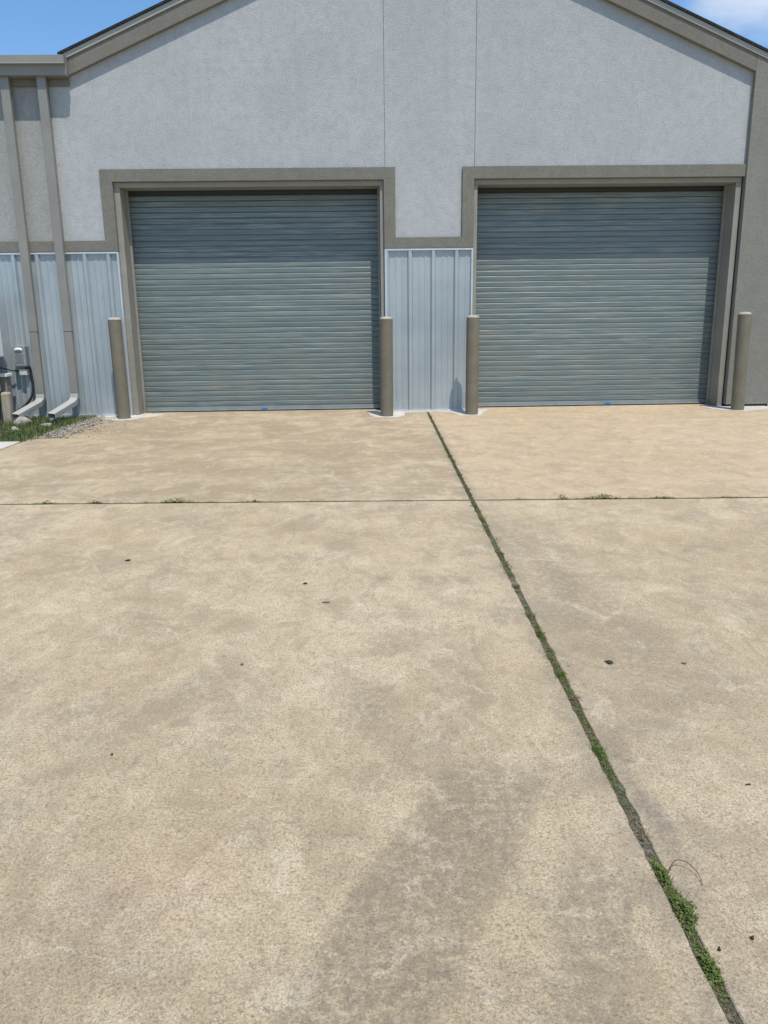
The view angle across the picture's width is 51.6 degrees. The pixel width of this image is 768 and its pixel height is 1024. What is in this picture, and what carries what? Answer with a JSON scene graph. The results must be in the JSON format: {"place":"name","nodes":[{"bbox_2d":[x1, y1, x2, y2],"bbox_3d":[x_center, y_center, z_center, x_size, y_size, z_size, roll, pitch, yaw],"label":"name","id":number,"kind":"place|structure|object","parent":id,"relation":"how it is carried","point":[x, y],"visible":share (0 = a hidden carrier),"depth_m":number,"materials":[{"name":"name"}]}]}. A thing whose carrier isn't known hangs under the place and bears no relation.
{"place":"outdoors","nodes":[
{"label":"outdoors","id":0,"kind":"place"},
{"bbox_2d":[0,441,19,449],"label":"sidewalk","id":1,"kind":"structure","parent":0,"point":[3,445],"depth_m":9.01,"materials":[{"name":"concrete"}]},
{"bbox_2d":[0,409,469,503],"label":"concrete apron","id":2,"kind":"object","parent":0,"point":[300,455],"visible":0.73,"depth_m":7.83,"materials":[{"name":"beige concrete"}]},
{"bbox_2d":[105,414,164,420],"bbox_3d":[-3.598,-1.339,11.296,0.820,0.016,0.676,-1,14,-1],"label":"concrete patch","id":3,"kind":"object","parent":2,"relation":"on","point":[140,416],"visible":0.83,"depth_m":11.34,"materials":[{"name":"grey concrete"}]},
{"bbox_2d":[108,317,130,418],"bbox_3d":[-3.668,-1.977,11.017,0.177,1.400,0.177,-2,14,-1],"label":"bollard","id":4,"kind":"object","parent":3,"relation":"on","point":[118,365],"visible":0.91,"depth_m":10.95,"materials":[{"name":"paint"}]},
{"bbox_2d":[0,501,728,1023],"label":"concrete apron","id":5,"kind":"object","parent":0,"point":[376,789],"visible":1,"depth_m":2.40,"materials":[{"name":"beige concrete"}]},
{"bbox_2d":[0,412,767,1023],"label":"joint soil","id":6,"kind":"structure","parent":0,"point":[726,1006],"depth_m":2.41,"materials":[{"name":"brown soil"}]},
{"bbox_2d":[84,500,103,503],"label":"weed clump","id":7,"kind":"object","parent":6,"relation":"on","point":[94,502],"visible":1,"depth_m":6.13,"materials":[{"name":"green plant"}]},
{"bbox_2d":[157,497,196,503],"bbox_3d":[-1.576,-0.092,6.119,0.348,0.054,0.071,-1,14,-1],"label":"weed clump","id":8,"kind":"object","parent":6,"relation":"on","point":[172,501],"visible":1,"depth_m":6.12,"materials":[{"name":"green plant"}]},
{"bbox_2d":[535,629,545,639],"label":"weed clump","id":9,"kind":"object","parent":6,"relation":"on","point":[540,632],"visible":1,"depth_m":3.53,"materials":[{"name":"green plant"}]},
{"bbox_2d":[554,669,566,679],"bbox_3d":[0.703,0.636,3.141,0.080,0.028,0.078,8,16,30],"label":"weed clump","id":10,"kind":"object","parent":6,"relation":"on","point":[561,673],"visible":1,"depth_m":3.13,"materials":[{"name":"green plant"}]},
{"bbox_2d":[590,741,611,763],"bbox_3d":[0.699,0.774,2.593,0.070,0.026,0.151,-1,14,-1],"label":"weed clump","id":11,"kind":"object","parent":6,"relation":"on","point":[600,750],"visible":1,"depth_m":2.58,"materials":[{"name":"green plant"}]},
{"bbox_2d":[579,493,626,499],"bbox_3d":[1.678,-0.118,6.069,0.432,0.052,0.070,-1,14,-1],"label":"weed clump","id":12,"kind":"object","parent":6,"relation":"on","point":[603,497],"visible":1,"depth_m":6.07,"materials":[{"name":"green plant"}]},
{"bbox_2d":[649,859,673,895],"bbox_3d":[0.711,0.917,2.014,0.068,0.027,0.134,-1,14,-1],"label":"weed clump","id":13,"kind":"object","parent":6,"relation":"on","point":[663,872],"visible":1,"depth_m":2.02,"materials":[{"name":"green plant"}]},
{"bbox_2d":[663,885,697,936],"bbox_3d":[0.726,0.941,1.905,0.086,0.033,0.173,-1,14,-1],"label":"weed clump","id":14,"kind":"object","parent":6,"relation":"on","point":[684,903],"visible":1,"depth_m":1.90,"materials":[{"name":"green plant"}]},
{"bbox_2d":[693,944,730,989],"bbox_3d":[0.713,0.986,1.741,0.065,0.027,0.127,-1,14,-1],"label":"weed clump","id":15,"kind":"object","parent":6,"relation":"on","point":[709,962],"visible":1,"depth_m":1.73,"materials":[{"name":"green plant"}]},
{"bbox_2d":[0,0,767,54],"label":"sky","id":16,"kind":"structure","parent":0,"point":[27,27],"materials":[{"name":"blue"}]},
{"bbox_2d":[429,404,767,499],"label":"concrete apron","id":17,"kind":"object","parent":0,"point":[621,451],"visible":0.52,"depth_m":8.11,"materials":[{"name":"beige concrete"}]},
{"bbox_2d":[366,409,488,417],"bbox_3d":[0.653,-1.397,11.312,1.803,0.016,0.750,-1,14,-1],"label":"concrete patch","id":18,"kind":"object","parent":17,"relation":"on","point":[396,414],"visible":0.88,"depth_m":11.36,"materials":[{"name":"grey concrete"}]},
{"bbox_2d":[380,317,392,416],"bbox_3d":[0.035,-1.968,10.937,0.177,1.400,0.177,3,15,14],"label":"bollard","id":19,"kind":"object","parent":18,"relation":"on","point":[386,362],"visible":0.87,"depth_m":10.86,"materials":[{"name":"paint"}]},
{"bbox_2d":[465,315,479,414],"bbox_3d":[1.223,-2.006,11.011,0.177,1.400,0.177,7,15,29],"label":"bollard","id":20,"kind":"object","parent":18,"relation":"on","point":[472,360],"visible":0.84,"depth_m":10.93,"materials":[{"name":"paint"}]},
{"bbox_2d":[701,406,767,410],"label":"concrete patch","id":21,"kind":"object","parent":17,"relation":"on","point":[746,408],"visible":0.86,"depth_m":11.44,"materials":[{"name":"grey concrete"}]},
{"bbox_2d":[731,312,751,409],"bbox_3d":[4.996,-2.079,11.128,0.177,1.400,0.177,12,19,44],"label":"bollard","id":22,"kind":"object","parent":21,"relation":"on","point":[741,360],"visible":0.88,"depth_m":11.06,"materials":[{"name":"paint"}]},
{"bbox_2d":[475,498,767,1023],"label":"concrete apron","id":23,"kind":"object","parent":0,"point":[647,597],"visible":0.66,"depth_m":3.22,"materials":[{"name":"beige concrete"}]},
{"bbox_2d":[7,414,762,1023],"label":"joint moss","id":24,"kind":"object","parent":23,"relation":"on","point":[573,696],"visible":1,"depth_m":2.96,"materials":[{"name":"green plant"}]},
{"bbox_2d":[669,859,702,885],"bbox_3d":[0.772,0.910,2.015,0.084,0.020,0.045,9,17,35],"label":"twig","id":25,"kind":"object","parent":23,"relation":"on","point":[688,863],"visible":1,"depth_m":2.03,"materials":[{"name":"brown plant"}]},
{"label":"planting bed","id":26,"kind":"structure","parent":0,"visible":0},
{"bbox_2d":[0,329,3,424],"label":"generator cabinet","id":27,"kind":"object","parent":26,"relation":"on","point":[1,355],"visible":0.88,"depth_m":10.84,"materials":[{"name":"white metal"}]},
{"bbox_2d":[0,367,18,371],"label":"black cord","id":28,"kind":"object","parent":27,"relation":"attached to","point":[9,369],"visible":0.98,"depth_m":11.20,"materials":[{"name":"rubber"}]},
{"bbox_2d":[0,392,14,422],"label":"bollard","id":29,"kind":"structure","parent":26,"relation":"on","point":[7,404],"depth_m":10.99,"materials":[{"name":"beige concrete"}]},
{"bbox_2d":[0,376,14,411],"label":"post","id":30,"kind":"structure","parent":26,"relation":"on","point":[5,384],"depth_m":11.07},
{"bbox_2d":[0,373,11,376],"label":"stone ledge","id":31,"kind":"object","parent":30,"relation":"on","point":[5,374],"visible":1,"depth_m":11.03,"materials":[{"name":"stone"}]},
{"bbox_2d":[14,416,30,425],"bbox_3d":[-4.951,-1.221,10.879,0.238,0.172,0.162,-8,16,-26],"label":"rock","id":32,"kind":"object","parent":26,"relation":"on","point":[23,419],"visible":0.52,"depth_m":10.81,"materials":[{"name":"stone"}]},
{"bbox_2d":[0,414,102,441],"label":"grass","id":33,"kind":"structure","parent":26,"relation":"on","point":[20,434],"depth_m":10.47,"materials":[{"name":"green plant"}]},
{"bbox_2d":[20,416,142,442],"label":"gravel","id":34,"kind":"structure","parent":26,"relation":"on","point":[68,429],"depth_m":10.20,"materials":[{"name":"grey gravel"}]},
{"label":"ground","id":35,"kind":"structure","parent":0,"visible":0},
{"bbox_2d":[0,0,767,419],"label":"warehouse building","id":36,"kind":"structure","parent":35,"relation":"on","point":[250,204],"depth_m":10.99,"materials":[{"name":"paint"}]},
{"bbox_2d":[12,346,29,366],"bbox_3d":[-5.109,-2.191,11.185,0.179,0.295,0.172,-1,14,-1],"label":"electrical box","id":37,"kind":"object","parent":36,"relation":"attached to","point":[21,358],"visible":1,"depth_m":11.13,"materials":[{"name":"grey metal"}]},
{"bbox_2d":[15,365,33,411],"bbox_3d":[-5.213,-1.699,11.261,0.500,0.742,0.057,-5,15,-16],"label":"power cable","id":38,"kind":"object","parent":36,"relation":"attached to","point":[32,392],"visible":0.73,"depth_m":11.30,"materials":[{"name":"black rubber"}]},
{"bbox_2d":[19,366,29,374],"bbox_3d":[-5.077,-2.008,11.261,0.141,0.137,0.115,-1,14,-1],"label":"junction box","id":39,"kind":"object","parent":36,"relation":"attached to","point":[24,371],"visible":1,"depth_m":11.21,"materials":[{"name":"plastic"}]},
{"bbox_2d":[113,180,384,414],"bbox_3d":[-1.823,-3.062,11.383,3.659,3.271,0.428,-1,14,-1],"label":"roller door","id":40,"kind":"structure","parent":36,"relation":"in","point":[238,296],"depth_m":11.50,"materials":[{"name":"metal"}]},
{"bbox_2d":[472,177,741,407],"bbox_3d":[3.098,-3.154,11.499,3.714,3.271,0.428,-1,14,-1],"label":"roller door","id":41,"kind":"structure","parent":36,"relation":"in","point":[602,291],"depth_m":11.62,"materials":[{"name":"metal"}]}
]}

